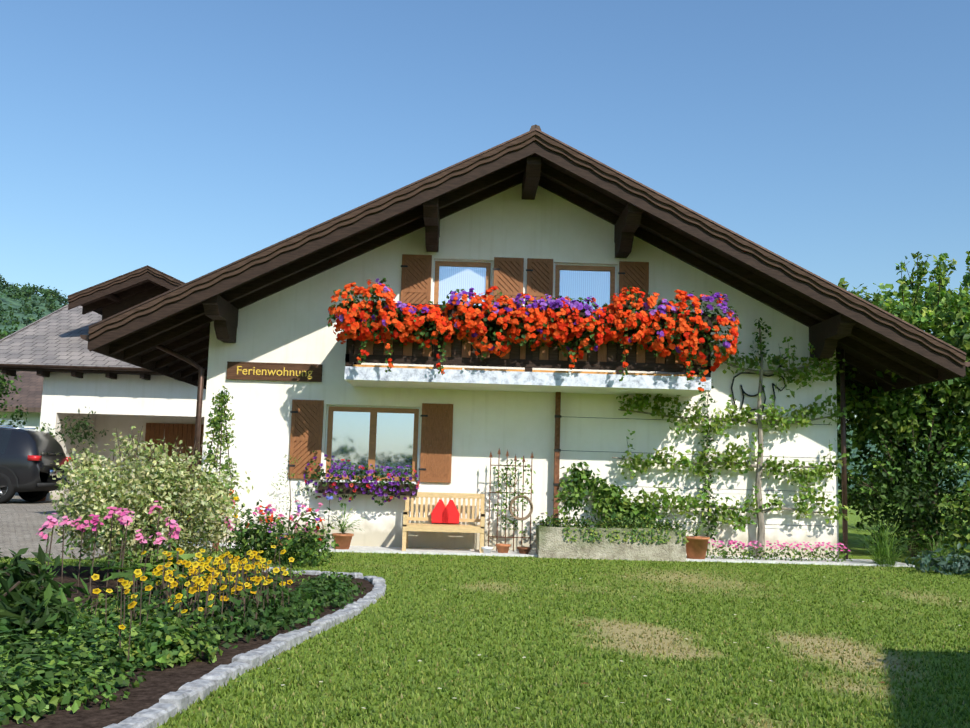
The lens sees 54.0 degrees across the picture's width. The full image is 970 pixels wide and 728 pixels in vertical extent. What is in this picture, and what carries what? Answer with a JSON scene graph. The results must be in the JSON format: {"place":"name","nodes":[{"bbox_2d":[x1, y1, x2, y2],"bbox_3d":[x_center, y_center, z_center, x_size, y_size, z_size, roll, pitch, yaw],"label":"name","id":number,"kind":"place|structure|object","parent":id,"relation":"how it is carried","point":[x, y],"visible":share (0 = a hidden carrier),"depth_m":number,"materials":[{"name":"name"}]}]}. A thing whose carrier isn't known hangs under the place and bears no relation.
{"place":"outdoors","nodes":[
{"label":"outdoors","id":0,"kind":"place"},
{"bbox_2d":[0,371,43,430],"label":"neighbour house","id":1,"kind":"structure","parent":0,"point":[29,396],"depth_m":39.46,"materials":[{"name":"brown paint"}]},
{"bbox_2d":[219,389,229,398],"bbox_3d":[-4.266,0.499,15.566,0.180,0.160,0.015,2,-7,-1],"label":"house number plate","id":2,"kind":"object","parent":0,"point":[220,390],"visible":0.25,"depth_m":15.57,"materials":[{"name":"white"}]},
{"bbox_2d":[0,490,969,727],"bbox_3d":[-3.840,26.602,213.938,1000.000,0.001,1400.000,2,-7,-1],"label":"lawn","id":3,"kind":"structure","parent":0,"point":[853,534],"depth_m":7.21,"materials":[{"name":"green plant"}]},
{"bbox_2d":[0,315,107,492],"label":"trees","id":4,"kind":"object","parent":3,"relation":"on","point":[4,333],"visible":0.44,"depth_m":28.08,"materials":[{"name":"green plant"}]},
{"bbox_2d":[0,492,196,558],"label":"driveway pavers","id":5,"kind":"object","parent":3,"relation":"on","point":[22,521],"depth_m":14.62,"materials":[{"name":"grey stone"}]},
{"bbox_2d":[0,425,72,502],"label":"suv","id":6,"kind":"object","parent":5,"relation":"on","point":[27,457],"visible":0.96,"depth_m":20.48,"materials":[{"name":"black paint"}]},
{"bbox_2d":[0,304,205,499],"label":"garage","id":7,"kind":"structure","parent":3,"relation":"on","point":[74,371],"depth_m":23.36,"materials":[{"name":"white paint"}]},
{"bbox_2d":[68,265,184,319],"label":"roof gable","id":8,"kind":"structure","parent":7,"relation":"on","point":[113,296],"depth_m":24.86,"materials":[{"name":"brown wood"}]},
{"bbox_2d":[0,564,373,727],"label":"flower bed soil","id":9,"kind":"structure","parent":3,"relation":"on","point":[155,687],"depth_m":5.42,"materials":[{"name":"brown soil"}]},
{"bbox_2d":[0,426,365,727],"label":"flower bed plants","id":10,"kind":"object","parent":9,"relation":"on","point":[52,647],"visible":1,"depth_m":7.15,"materials":[{"name":"green plant"}]},
{"bbox_2d":[103,567,385,727],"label":"stone edging","id":11,"kind":"object","parent":3,"relation":"on","point":[167,706],"visible":0.75,"depth_m":5.68,"materials":[{"name":"grey stone"}]},
{"bbox_2d":[0,285,969,492],"bbox_3d":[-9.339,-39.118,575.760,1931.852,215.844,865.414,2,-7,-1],"label":"hill forest","id":12,"kind":"object","parent":3,"relation":"on","point":[16,303],"visible":0.02,"depth_m":631.26,"materials":[{"name":"green plant"}]},
{"bbox_2d":[0,275,68,335],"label":"hill forest trees","id":13,"kind":"object","parent":12,"relation":"on","point":[28,291],"visible":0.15,"depth_m":674.21,"materials":[{"name":"green plant"}]},
{"bbox_2d":[197,183,838,558],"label":"house walls","id":14,"kind":"structure","parent":3,"relation":"on","point":[288,324],"depth_m":15.64,"materials":[{"name":"white paint"}]},
{"bbox_2d":[226,361,322,381],"bbox_3d":[-3.450,0.129,15.607,1.550,0.290,0.056,2,-7,-1],"label":"sign","id":15,"kind":"object","parent":14,"relation":"attached to","point":[274,371],"visible":1,"depth_m":15.58,"materials":[{"name":"brown wood"}]},
{"bbox_2d":[318,482,417,495],"bbox_3d":[-1.869,2.001,15.267,1.570,0.180,0.240,2,-7,-1],"label":"window box","id":16,"kind":"object","parent":14,"relation":"attached to","point":[341,485],"visible":0.64,"depth_m":15.15,"materials":[{"name":"brown wood"}]},
{"bbox_2d":[304,450,419,507],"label":"window box flowers","id":17,"kind":"object","parent":16,"relation":"in","point":[372,472],"depth_m":15.12,"materials":[{"name":"purple plant"}]},
{"bbox_2d":[320,259,616,485],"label":"house windows","id":18,"kind":"structure","parent":14,"relation":"in","point":[376,437],"depth_m":15.70,"materials":[{"name":"clear glass"}]},
{"bbox_2d":[288,254,648,482],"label":"window shutters","id":19,"kind":"object","parent":14,"relation":"attached to","point":[436,437],"visible":0.56,"depth_m":15.59,"materials":[{"name":"brown wood"}]},
{"bbox_2d":[156,344,847,558],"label":"house downpipes","id":20,"kind":"object","parent":14,"relation":"attached to","point":[176,354],"visible":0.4,"depth_m":15.50,"materials":[{"name":"brown metal"}]},
{"bbox_2d":[80,124,969,397],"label":"house roof","id":21,"kind":"structure","parent":14,"relation":"on","point":[867,337],"depth_m":14.96,"materials":[{"name":"brown wood"}]},
{"bbox_2d":[344,302,718,396],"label":"balcony","id":22,"kind":"structure","parent":14,"relation":"attached to","point":[607,356],"depth_m":14.55,"materials":[{"name":"concrete"}]},
{"bbox_2d":[327,278,741,400],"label":"balcony flowers","id":23,"kind":"object","parent":22,"relation":"attached to","point":[600,332],"visible":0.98,"depth_m":14.22,"materials":[{"name":"red plant"}]},
{"bbox_2d":[553,392,833,526],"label":"espalier post wires","id":24,"kind":"object","parent":14,"relation":"attached to","point":[557,451],"visible":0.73,"depth_m":15.46,"materials":[{"name":"metal"}]},
{"bbox_2d":[731,356,787,425],"bbox_3d":[4.557,0.430,15.747,0.984,1.174,0.028,2,-7,-1],"label":"wall ornament","id":25,"kind":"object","parent":14,"relation":"attached to","point":[745,393],"depth_m":15.73,"materials":[{"name":"black metal"}]},
{"bbox_2d":[167,542,914,566],"bbox_3d":[0.774,3.000,14.910,11.600,0.080,0.950,2,-7,-1],"label":"path strip","id":26,"kind":"object","parent":3,"relation":"on","point":[515,553],"visible":0.29,"depth_m":14.62,"materials":[{"name":"concrete"}]},
{"bbox_2d":[39,495,709,558],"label":"potted plants","id":27,"kind":"object","parent":26,"relation":"on","point":[696,547],"visible":0.35,"depth_m":14.56,"materials":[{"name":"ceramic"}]},
{"bbox_2d":[402,492,484,552],"bbox_3d":[-0.642,2.475,14.940,1.260,0.890,0.547,2,-7,-1],"label":"bench","id":28,"kind":"object","parent":26,"relation":"on","point":[444,517],"visible":1,"depth_m":15.11,"materials":[{"name":"brown wood"}]},
{"bbox_2d":[482,544,530,553],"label":"flower pots","id":29,"kind":"object","parent":26,"relation":"on","point":[502,548],"visible":0.81,"depth_m":14.65,"materials":[{"name":"ceramic"}]},
{"bbox_2d":[488,448,533,551],"bbox_3d":[0.404,2.168,15.153,0.716,1.668,0.025,2,-7,-1],"label":"garden trellis","id":30,"kind":"object","parent":26,"relation":"on","point":[498,465],"visible":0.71,"depth_m":15.16,"materials":[{"name":"metal"}]},
{"bbox_2d":[509,495,532,520],"bbox_3d":[0.572,2.280,15.091,0.385,0.403,0.078,2,-7,-1],"label":"wreath","id":31,"kind":"object","parent":30,"relation":"attached to","point":[530,512],"visible":1,"depth_m":15.07,"materials":[{"name":"wicker"}]},
{"bbox_2d":[187,386,852,561],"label":"plants","id":32,"kind":"object","parent":26,"relation":"on","point":[219,419],"visible":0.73,"depth_m":14.66,"materials":[{"name":"green plant"}]},
{"bbox_2d":[559,317,853,557],"bbox_3d":[3.602,1.154,15.439,4.766,3.932,0.433,2,-7,-1],"label":"espalier tree","id":33,"kind":"object","parent":26,"relation":"on","point":[607,497],"visible":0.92,"depth_m":15.38,"materials":[{"name":"green plant"}]},
{"bbox_2d":[536,525,685,561],"bbox_3d":[1.921,2.750,14.682,2.240,0.484,0.613,2,-7,-1],"label":"stone trough","id":34,"kind":"object","parent":3,"relation":"on","point":[551,542],"visible":0.77,"depth_m":14.39,"materials":[{"name":"stone"}]},
{"bbox_2d":[836,251,969,574],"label":"garden trees","id":35,"kind":"object","parent":3,"relation":"on","point":[934,418],"visible":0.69,"depth_m":17.01,"materials":[{"name":"green plant"}]},
{"bbox_2d":[0,0,969,424],"label":"sky","id":36,"kind":"structure","parent":0,"point":[185,140],"materials":[{"name":"blue"}]}
]}

